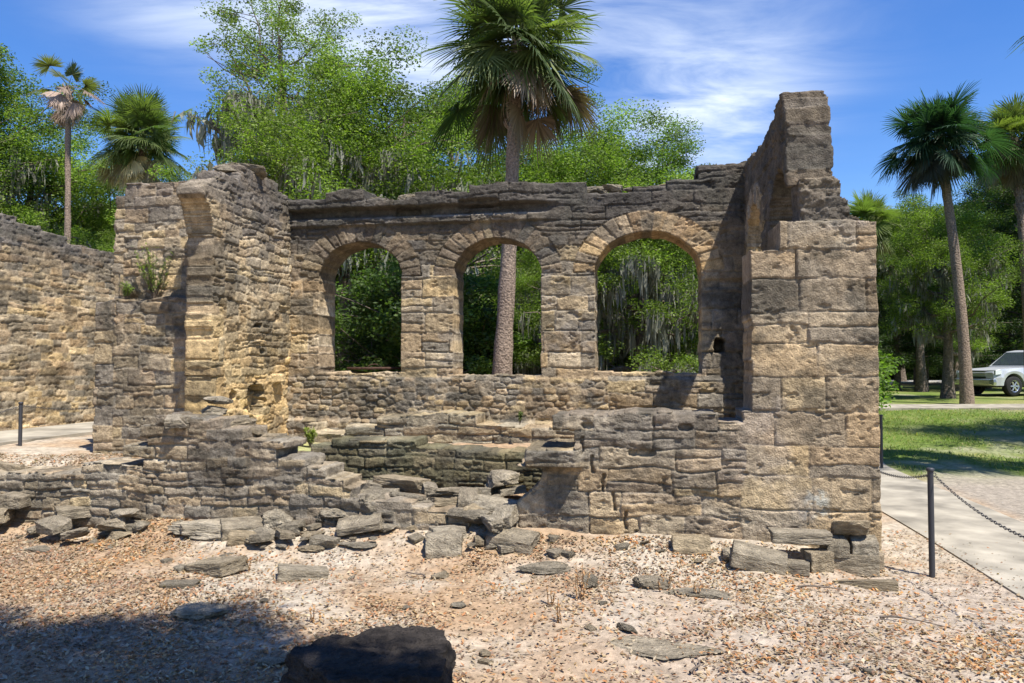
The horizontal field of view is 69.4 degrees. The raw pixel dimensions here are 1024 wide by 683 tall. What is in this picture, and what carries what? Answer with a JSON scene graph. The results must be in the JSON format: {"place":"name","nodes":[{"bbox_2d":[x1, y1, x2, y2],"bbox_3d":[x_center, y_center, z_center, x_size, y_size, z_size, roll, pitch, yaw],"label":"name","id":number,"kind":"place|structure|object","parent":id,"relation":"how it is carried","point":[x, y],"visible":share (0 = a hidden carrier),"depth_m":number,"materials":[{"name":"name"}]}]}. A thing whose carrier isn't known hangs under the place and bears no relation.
{"place":"outdoors","nodes":[
{"label":"outdoors","id":0,"kind":"place"},
{"bbox_2d":[0,421,93,445],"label":"path","id":1,"kind":"structure","parent":0,"point":[49,432],"depth_m":11.72,"materials":[{"name":"concrete"}]},
{"bbox_2d":[0,379,1023,682],"bbox_3d":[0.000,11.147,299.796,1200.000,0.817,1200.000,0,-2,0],"label":"ground","id":2,"kind":"structure","parent":0,"point":[998,489],"depth_m":5.59,"materials":[{"name":"gravel"}]},
{"bbox_2d":[0,508,15,523],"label":"stone","id":3,"kind":"object","parent":2,"relation":"on","point":[6,515],"visible":0.82,"depth_m":7.68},
{"bbox_2d":[0,491,32,509],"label":"stone","id":4,"kind":"object","parent":3,"relation":"on","point":[12,500],"visible":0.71,"depth_m":7.73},
{"bbox_2d":[18,402,24,445],"bbox_3d":[-6.684,1.145,10.066,0.074,0.650,0.061,-1,-2,35],"label":"fence post","id":5,"kind":"object","parent":2,"relation":"on","point":[20,422],"visible":0.93,"depth_m":10.05,"materials":[{"name":"grey metal"}]},
{"bbox_2d":[34,515,71,534],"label":"stone","id":6,"kind":"object","parent":2,"relation":"on","point":[53,525],"visible":1,"depth_m":7.42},
{"bbox_2d":[0,203,105,246],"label":"oak tree","id":7,"kind":"object","parent":2,"relation":"on","point":[41,222],"depth_m":30.00,"materials":[{"name":"green plant"}]},
{"bbox_2d":[0,213,114,430],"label":"stone wall","id":8,"kind":"structure","parent":2,"relation":"on","point":[55,289],"depth_m":13.21,"materials":[{"name":"stone"}]},
{"bbox_2d":[0,43,115,248],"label":"oak tree","id":9,"kind":"object","parent":2,"relation":"on","point":[13,186],"visible":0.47,"depth_m":31.04,"materials":[{"name":"green plant"}]},
{"bbox_2d":[0,88,122,247],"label":"oak tree","id":10,"kind":"object","parent":2,"relation":"on","point":[89,216],"visible":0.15,"depth_m":32.53,"materials":[{"name":"green plant"}]},
{"bbox_2d":[26,53,106,243],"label":"palm tree","id":11,"kind":"object","parent":2,"relation":"on","point":[67,114],"visible":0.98,"depth_m":28.12,"materials":[{"name":"brown plant"}]},
{"bbox_2d":[4,107,135,245],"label":"oak tree","id":12,"kind":"object","parent":2,"relation":"on","point":[59,175],"visible":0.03,"depth_m":34.15,"materials":[{"name":"green plant"}]},
{"bbox_2d":[54,505,92,518],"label":"stone","id":13,"kind":"object","parent":2,"relation":"on","point":[73,512],"visible":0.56,"depth_m":7.69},
{"bbox_2d":[60,527,89,539],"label":"stone","id":14,"kind":"object","parent":2,"relation":"on","point":[78,532],"visible":1,"depth_m":7.31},
{"bbox_2d":[57,229,115,251],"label":"oak tree","id":15,"kind":"object","parent":2,"relation":"on","point":[104,247],"visible":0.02,"depth_m":27.77,"materials":[{"name":"green plant"}]},
{"bbox_2d":[95,517,129,531],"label":"stone","id":16,"kind":"object","parent":2,"relation":"on","point":[113,524],"visible":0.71,"depth_m":7.37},
{"bbox_2d":[110,508,138,517],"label":"stone","id":17,"kind":"object","parent":16,"relation":"on","point":[125,512],"visible":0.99,"depth_m":7.45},
{"bbox_2d":[60,180,172,251],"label":"oak tree","id":18,"kind":"object","parent":2,"relation":"on","point":[108,219],"visible":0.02,"depth_m":33.38,"materials":[{"name":"green plant"}]},
{"bbox_2d":[79,84,194,195],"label":"palm tree","id":19,"kind":"object","parent":2,"relation":"on","point":[136,122],"visible":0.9,"depth_m":29.56,"materials":[{"name":"green plant"}]},
{"bbox_2d":[158,579,200,589],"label":"stone","id":20,"kind":"object","parent":2,"relation":"on","point":[180,583],"visible":0.84,"depth_m":5.89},
{"bbox_2d":[170,602,229,619],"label":"stone","id":21,"kind":"object","parent":2,"relation":"on","point":[197,610],"visible":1,"depth_m":5.18,"materials":[{"name":"stone"}]},
{"bbox_2d":[167,518,252,539],"bbox_3d":[-2.920,1.839,7.316,0.950,0.143,0.496,0,-2,7],"label":"stone","id":22,"kind":"object","parent":2,"relation":"on","point":[209,529],"visible":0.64,"depth_m":7.17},
{"bbox_2d":[184,555,248,576],"bbox_3d":[-2.525,1.928,6.334,0.469,0.120,0.298,-11,-6,27],"label":"stone","id":23,"kind":"object","parent":2,"relation":"on","point":[221,566],"visible":0.91,"depth_m":6.23,"materials":[{"name":"stone"}]},
{"bbox_2d":[104,162,335,354],"bbox_3d":[-10.364,-1.829,27.228,9.867,9.158,9.020,0,-2,-7],"label":"oak tree","id":24,"kind":"object","parent":2,"relation":"on","point":[159,173],"depth_m":25.70,"materials":[{"name":"green plant"}]},
{"bbox_2d":[226,530,256,545],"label":"stone","id":25,"kind":"object","parent":2,"relation":"on","point":[235,537],"visible":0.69,"depth_m":6.97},
{"bbox_2d":[220,515,263,541],"bbox_3d":[-2.643,1.831,7.230,0.398,0.181,0.217,3,4,-28],"label":"stone","id":26,"kind":"object","parent":2,"relation":"on","point":[238,523],"visible":0.65,"depth_m":7.19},
{"bbox_2d":[253,527,275,536],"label":"stone","id":27,"kind":"object","parent":2,"relation":"on","point":[271,531],"visible":0.44,"depth_m":7.14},
{"bbox_2d":[249,532,273,542],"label":"stone","id":28,"kind":"object","parent":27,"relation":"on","point":[260,537],"visible":1,"depth_m":6.87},
{"bbox_2d":[258,657,284,666],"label":"stone","id":29,"kind":"object","parent":2,"relation":"on","point":[272,661],"visible":0.86,"depth_m":4.37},
{"bbox_2d":[262,508,292,529],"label":"stone","id":30,"kind":"object","parent":2,"relation":"on","point":[274,519],"visible":0.79,"depth_m":7.25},
{"bbox_2d":[171,0,393,270],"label":"oak tree","id":31,"kind":"object","parent":2,"relation":"on","point":[207,125],"visible":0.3,"depth_m":24.13,"materials":[{"name":"green plant"}]},
{"bbox_2d":[278,519,305,535],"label":"stone","id":32,"kind":"object","parent":2,"relation":"on","point":[293,525],"visible":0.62,"depth_m":7.11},
{"bbox_2d":[277,563,328,582],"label":"stone","id":33,"kind":"object","parent":2,"relation":"on","point":[290,572],"visible":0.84,"depth_m":6.13,"materials":[{"name":"stone"}]},
{"bbox_2d":[315,515,324,522],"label":"stone","id":34,"kind":"object","parent":2,"relation":"on","point":[319,518],"visible":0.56,"depth_m":7.31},
{"bbox_2d":[319,507,347,517],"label":"stone","id":35,"kind":"object","parent":34,"relation":"on","point":[333,512],"visible":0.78,"depth_m":7.28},
{"bbox_2d":[309,534,340,548],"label":"stone","id":36,"kind":"object","parent":2,"relation":"on","point":[327,542],"visible":0.85,"depth_m":6.89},
{"bbox_2d":[201,24,479,366],"bbox_3d":[-5.326,-3.850,22.390,8.623,11.870,9.355,-1,-2,33],"label":"oak tree","id":37,"kind":"object","parent":2,"relation":"on","point":[298,172],"visible":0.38,"depth_m":20.62,"materials":[{"name":"green plant"}]},
{"bbox_2d":[338,541,376,547],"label":"stone","id":38,"kind":"object","parent":2,"relation":"on","point":[365,544],"visible":0.99,"depth_m":6.89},
{"bbox_2d":[335,513,382,536],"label":"stone","id":39,"kind":"object","parent":2,"relation":"on","point":[352,524],"visible":0.96,"depth_m":7.08,"materials":[{"name":"stone"}]},
{"bbox_2d":[280,625,455,682],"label":"boulder","id":40,"kind":"object","parent":2,"relation":"on","point":[400,654],"visible":1,"depth_m":3.35,"materials":[{"name":"stone"}]},
{"bbox_2d":[359,493,385,511],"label":"stone","id":41,"kind":"object","parent":2,"relation":"on","point":[366,499],"visible":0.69,"depth_m":7.26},
{"bbox_2d":[246,43,553,342],"bbox_3d":[-3.054,-3.781,23.890,10.661,11.857,11.394,1,-2,-25],"label":"oak tree","id":42,"kind":"object","parent":2,"relation":"on","point":[484,261],"visible":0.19,"depth_m":21.46,"materials":[{"name":"green plant"}]},
{"bbox_2d":[373,474,430,493],"bbox_3d":[-1.199,1.550,8.014,0.651,0.163,0.286,-2,-5,41],"label":"stone","id":43,"kind":"object","parent":2,"relation":"on","point":[408,484],"visible":0.77,"depth_m":7.89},
{"bbox_2d":[335,251,540,374],"bbox_3d":[-2.495,-0.383,19.341,5.862,5.008,7.966,-2,-2,40],"label":"shrub","id":44,"kind":"object","parent":2,"relation":"on","point":[382,296],"visible":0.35,"depth_m":18.31,"materials":[{"name":"green plant"}]},
{"bbox_2d":[0,90,884,571],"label":"ruined building","id":45,"kind":"structure","parent":2,"relation":"on","point":[762,422],"depth_m":9.02,"materials":[{"name":"stone"}]},
{"bbox_2d":[131,242,173,298],"bbox_3d":[-4.629,-0.895,9.527,0.512,0.771,0.546,-1,-2,39],"label":"shrub","id":46,"kind":"object","parent":45,"relation":"on","point":[151,284],"visible":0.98,"depth_m":9.48,"materials":[{"name":"green plant"}]},
{"bbox_2d":[164,414,186,427],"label":"stone","id":47,"kind":"object","parent":45,"relation":"on","point":[173,421],"visible":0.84,"depth_m":7.55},
{"bbox_2d":[230,417,256,426],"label":"stone","id":48,"kind":"object","parent":45,"relation":"on","point":[245,421],"visible":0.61,"depth_m":7.76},
{"bbox_2d":[233,162,266,179],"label":"stone","id":49,"kind":"object","parent":45,"relation":"on","point":[260,171],"visible":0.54,"depth_m":9.94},
{"bbox_2d":[457,487,477,507],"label":"stone","id":50,"kind":"object","parent":45,"relation":"on","point":[466,495],"visible":0.79,"depth_m":7.49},
{"bbox_2d":[445,508,491,523],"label":"stone","id":51,"kind":"object","parent":45,"relation":"on","point":[469,516],"visible":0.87,"depth_m":7.04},
{"bbox_2d":[428,497,457,506],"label":"stone","id":52,"kind":"object","parent":2,"relation":"on","point":[441,502],"visible":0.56,"depth_m":7.45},
{"bbox_2d":[425,530,462,558],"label":"stone","id":53,"kind":"object","parent":2,"relation":"on","point":[442,544],"visible":0.98,"depth_m":6.69,"materials":[{"name":"stone"}]},
{"bbox_2d":[428,525,466,538],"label":"stone","id":54,"kind":"object","parent":2,"relation":"on","point":[462,528],"visible":0.45,"depth_m":6.94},
{"bbox_2d":[374,303,540,374],"bbox_3d":[-1.197,0.464,20.074,4.755,3.123,5.318,0,-2,2],"label":"shrub","id":55,"kind":"object","parent":2,"relation":"on","point":[474,347],"visible":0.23,"depth_m":18.47,"materials":[{"name":"green plant"}]},
{"bbox_2d":[368,57,568,280],"bbox_3d":[-2.241,-4.339,29.617,9.341,13.601,9.290,-1,-2,20],"label":"oak tree","id":56,"kind":"object","parent":2,"relation":"on","point":[425,100],"visible":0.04,"depth_m":28.94,"materials":[{"name":"green plant"}]},
{"bbox_2d":[476,487,493,495],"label":"stone","id":57,"kind":"object","parent":2,"relation":"on","point":[486,490],"visible":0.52,"depth_m":7.64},
{"bbox_2d":[485,469,519,487],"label":"stone","id":58,"kind":"object","parent":57,"relation":"on","point":[499,478],"visible":0.99,"depth_m":7.72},
{"bbox_2d":[467,494,516,511],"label":"stone","id":59,"kind":"object","parent":2,"relation":"on","point":[487,502],"visible":0.44,"depth_m":7.38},
{"bbox_2d":[414,0,605,374],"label":"palm tree","id":60,"kind":"object","parent":2,"relation":"on","point":[516,74],"visible":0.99,"depth_m":15.93,"materials":[{"name":"green plant"}]},
{"bbox_2d":[0,452,1023,682],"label":"leaf litter","id":61,"kind":"object","parent":2,"relation":"on","point":[972,665],"visible":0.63,"depth_m":5.12,"materials":[{"name":"brown plant"}]},
{"bbox_2d":[485,527,540,555],"bbox_3d":[0.007,1.817,6.790,0.458,0.169,0.259,5,0,22],"label":"stone","id":62,"kind":"object","parent":2,"relation":"on","point":[521,541],"visible":0.83,"depth_m":6.71,"materials":[{"name":"stone"}]},
{"bbox_2d":[481,515,504,532],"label":"stone","id":63,"kind":"object","parent":62,"relation":"on","point":[494,523],"visible":1,"depth_m":6.76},
{"bbox_2d":[486,247,541,374],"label":"oak tree","id":64,"kind":"object","parent":2,"relation":"on","point":[524,364],"visible":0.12,"depth_m":19.08,"materials":[{"name":"green plant"}]},
{"bbox_2d":[516,561,570,573],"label":"stone","id":65,"kind":"object","parent":2,"relation":"on","point":[549,567],"visible":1,"depth_m":6.26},
{"bbox_2d":[464,61,643,311],"bbox_3d":[2.069,-3.411,26.827,8.520,11.729,9.244,-2,-2,41],"label":"oak tree","id":66,"kind":"object","parent":2,"relation":"on","point":[562,164],"visible":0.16,"depth_m":25.77,"materials":[{"name":"green plant"}]},
{"bbox_2d":[472,97,696,314],"bbox_3d":[3.332,-3.639,29.852,11.860,12.341,11.096,1,-2,-29],"label":"oak tree","id":67,"kind":"object","parent":2,"relation":"on","point":[632,162],"visible":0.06,"depth_m":28.43,"materials":[{"name":"green plant"}]},
{"bbox_2d":[582,573,597,588],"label":"stone","id":68,"kind":"object","parent":2,"relation":"on","point":[592,582],"visible":0.8,"depth_m":5.78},
{"bbox_2d":[512,169,698,372],"bbox_3d":[3.103,-0.549,17.422,6.214,6.309,6.797,0,-2,12],"label":"oak tree","id":69,"kind":"object","parent":2,"relation":"on","point":[655,279],"visible":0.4,"depth_m":16.20,"materials":[{"name":"green plant"}]},
{"bbox_2d":[572,116,709,251],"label":"oak tree","id":70,"kind":"object","parent":2,"relation":"on","point":[675,157],"visible":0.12,"depth_m":29.91,"materials":[{"name":"green plant"}]},
{"bbox_2d":[600,240,697,371],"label":"oak tree","id":71,"kind":"object","parent":2,"relation":"on","point":[627,311],"visible":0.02,"depth_m":19.48,"materials":[{"name":"green plant"}]},
{"bbox_2d":[632,575,671,589],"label":"stone","id":72,"kind":"object","parent":2,"relation":"on","point":[645,581],"visible":0.97,"depth_m":5.73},
{"bbox_2d":[610,635,723,659],"bbox_3d":[0.923,1.927,4.650,0.777,0.029,0.351,-1,-2,23],"label":"stone","id":73,"kind":"object","parent":2,"relation":"on","point":[652,647],"visible":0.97,"depth_m":4.62,"materials":[{"name":"stone"}]},
{"bbox_2d":[671,534,711,554],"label":"stone","id":74,"kind":"object","parent":2,"relation":"on","point":[694,544],"visible":0.98,"depth_m":6.46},
{"bbox_2d":[663,587,732,599],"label":"stone","id":75,"kind":"object","parent":2,"relation":"on","point":[708,593],"visible":0.96,"depth_m":5.60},
{"bbox_2d":[729,539,787,574],"bbox_3d":[2.062,1.825,6.198,0.458,0.199,0.199,11,1,15],"label":"stone","id":76,"kind":"object","parent":2,"relation":"on","point":[746,556],"visible":0.92,"depth_m":6.14,"materials":[{"name":"stone"}]},
{"bbox_2d":[632,311,899,411],"bbox_3d":[5.968,0.843,17.749,5.906,3.468,5.280,-1,-2,31],"label":"shrub","id":77,"kind":"object","parent":2,"relation":"on","point":[887,395],"visible":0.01,"depth_m":16.74,"materials":[{"name":"green plant"}]},
{"bbox_2d":[786,559,809,576],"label":"stone","id":78,"kind":"object","parent":2,"relation":"on","point":[797,566],"visible":0.82,"depth_m":6.08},
{"bbox_2d":[800,548,833,572],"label":"stone","id":79,"kind":"object","parent":2,"relation":"on","point":[821,560],"visible":0.93,"depth_m":6.13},
{"bbox_2d":[834,553,879,576],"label":"stone","id":80,"kind":"object","parent":2,"relation":"on","point":[864,565],"visible":0.56,"depth_m":6.24,"materials":[{"name":"stone"}]},
{"bbox_2d":[819,534,849,558],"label":"stone","id":81,"kind":"object","parent":80,"relation":"on","point":[839,547],"visible":0.66,"depth_m":6.26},
{"bbox_2d":[768,527,832,544],"bbox_3d":[2.454,1.659,6.308,0.498,0.099,0.200,0,-2,9],"label":"stone","id":82,"kind":"object","parent":81,"relation":"on","point":[802,536],"visible":1,"depth_m":6.23,"materials":[{"name":"stone"}]},
{"bbox_2d":[830,520,870,534],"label":"stone","id":83,"kind":"object","parent":81,"relation":"on","point":[850,527],"visible":0.99,"depth_m":6.31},
{"bbox_2d":[849,534,879,555],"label":"stone","id":84,"kind":"object","parent":80,"relation":"on","point":[868,544],"visible":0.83,"depth_m":6.28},
{"bbox_2d":[833,579,898,591],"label":"stone","id":85,"kind":"object","parent":2,"relation":"on","point":[885,585],"visible":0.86,"depth_m":5.86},
{"bbox_2d":[848,187,906,396],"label":"palm tree","id":86,"kind":"object","parent":2,"relation":"on","point":[866,207],"visible":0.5,"depth_m":29.62,"materials":[{"name":"green plant"}]},
{"bbox_2d":[878,340,905,402],"bbox_3d":[7.659,0.734,20.906,6.104,3.584,5.458,-1,-2,34],"label":"shrub","id":87,"kind":"object","parent":2,"relation":"on","point":[886,363],"visible":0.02,"depth_m":19.84,"materials":[{"name":"green plant"}]},
{"bbox_2d":[876,266,908,363],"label":"cedar tree","id":88,"kind":"object","parent":2,"relation":"on","point":[883,336],"visible":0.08,"depth_m":35.56,"materials":[{"name":"green plant"}]},
{"bbox_2d":[877,215,942,389],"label":"cedar tree","id":89,"kind":"object","parent":2,"relation":"on","point":[895,344],"visible":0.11,"depth_m":37.30,"materials":[{"name":"green plant"}]},
{"bbox_2d":[926,467,935,577],"bbox_3d":[3.558,1.556,6.276,0.074,0.970,0.061,1,-2,-35],"label":"fence post","id":90,"kind":"object","parent":2,"relation":"on","point":[930,492],"visible":0.96,"depth_m":6.26,"materials":[{"name":"grey metal"}]},
{"bbox_2d":[934,476,1023,537],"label":"chain","id":91,"kind":"object","parent":90,"relation":"hanging from","point":[974,509],"visible":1,"depth_m":5.46,"materials":[{"name":"grey metal"}]},
{"bbox_2d":[871,193,1004,391],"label":"oak tree","id":92,"kind":"object","parent":2,"relation":"on","point":[887,267],"visible":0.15,"depth_m":35.53,"materials":[{"name":"green plant"}]},
{"bbox_2d":[881,202,1001,386],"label":"cedar tree","id":93,"kind":"object","parent":2,"relation":"on","point":[927,371],"visible":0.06,"depth_m":40.93,"materials":[{"name":"green plant"}]},
{"bbox_2d":[871,80,1021,403],"bbox_3d":[14.579,-3.169,25.241,4.085,11.190,4.295,0,-2,0],"label":"palm tree","id":94,"kind":"object","parent":2,"relation":"on","point":[935,130],"visible":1,"depth_m":24.84,"materials":[{"name":"green plant"}]},
{"bbox_2d":[893,203,1003,390],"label":"cedar tree","id":95,"kind":"object","parent":2,"relation":"on","point":[940,364],"visible":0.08,"depth_m":36.71,"materials":[{"name":"green plant"}]},
{"bbox_2d":[876,185,1023,398],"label":"oak tree","id":96,"kind":"object","parent":2,"relation":"on","point":[938,297],"visible":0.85,"depth_m":28.01,"materials":[{"name":"green plant"}]},
{"bbox_2d":[929,175,1022,388],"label":"cedar tree","id":97,"kind":"object","parent":2,"relation":"on","point":[1006,209],"visible":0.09,"depth_m":39.65,"materials":[{"name":"green plant"}]},
{"bbox_2d":[955,175,1022,350],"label":"oak tree","id":98,"kind":"object","parent":2,"relation":"on","point":[996,251],"depth_m":44.00,"materials":[{"name":"green plant"}]},
{"bbox_2d":[957,169,1022,364],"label":"cedar tree","id":99,"kind":"object","parent":2,"relation":"on","point":[1008,198],"visible":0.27,"depth_m":38.22,"materials":[{"name":"green plant"}]},
{"bbox_2d":[973,91,1023,351],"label":"palm tree","id":100,"kind":"object","parent":2,"relation":"on","point":[1009,117],"visible":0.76,"depth_m":27.01,"materials":[{"name":"green plant"}]},
{"bbox_2d":[981,202,1022,364],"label":"cedar tree","id":101,"kind":"object","parent":2,"relation":"on","point":[1015,319],"visible":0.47,"depth_m":36.84,"materials":[{"name":"green plant"}]},
{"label":"stone","id":102,"kind":"object","parent":2,"relation":"on","visible":0},
{"bbox_2d":[492,503,518,527],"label":"stone","id":103,"kind":"object","parent":102,"relation":"on","point":[507,513],"visible":0.72,"depth_m":6.95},
{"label":"stone","id":104,"kind":"object","parent":2,"relation":"on","visible":0},
{"bbox_2d":[0,461,30,470],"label":"stone","id":105,"kind":"object","parent":104,"relation":"on","point":[6,466],"visible":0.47,"depth_m":8.08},
{"bbox_2d":[0,0,1023,208],"label":"sky","id":106,"kind":"structure","parent":0,"point":[725,65],"materials":[{"name":"blue"}]},
{"bbox_2d":[878,403,1023,475],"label":"grass","id":107,"kind":"structure","parent":0,"point":[926,417],"depth_m":17.88,"materials":[{"name":"green plant"}]},
{"bbox_2d":[879,462,1023,599],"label":"path","id":108,"kind":"structure","parent":0,"point":[903,501],"depth_m":8.08,"materials":[{"name":"concrete"}]},
{"bbox_2d":[879,404,1023,410],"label":"path","id":109,"kind":"structure","parent":0,"point":[953,406],"depth_m":23.27,"materials":[{"name":"concrete"}]},
{"bbox_2d":[954,350,1023,395],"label":"car","id":110,"kind":"object","parent":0,"point":[1005,371],"visible":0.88,"depth_m":30.31,"materials":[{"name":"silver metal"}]},
{"label":"stone","id":111,"kind":"object","parent":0,"visible":0},
{"label":"stone","id":112,"kind":"object","parent":111,"relation":"on","visible":0},
{"bbox_2d":[497,485,526,495],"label":"stone","id":113,"kind":"object","parent":112,"relation":"on","point":[510,490],"visible":0.95,"depth_m":7.69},
{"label":"stone","id":114,"kind":"object","parent":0,"visible":0},
{"bbox_2d":[201,405,227,414],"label":"stone","id":115,"kind":"object","parent":114,"relation":"on","point":[211,409],"visible":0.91,"depth_m":8.67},
{"bbox_2d":[203,396,233,403],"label":"stone","id":116,"kind":"object","parent":115,"relation":"on","point":[217,400],"visible":1,"depth_m":8.69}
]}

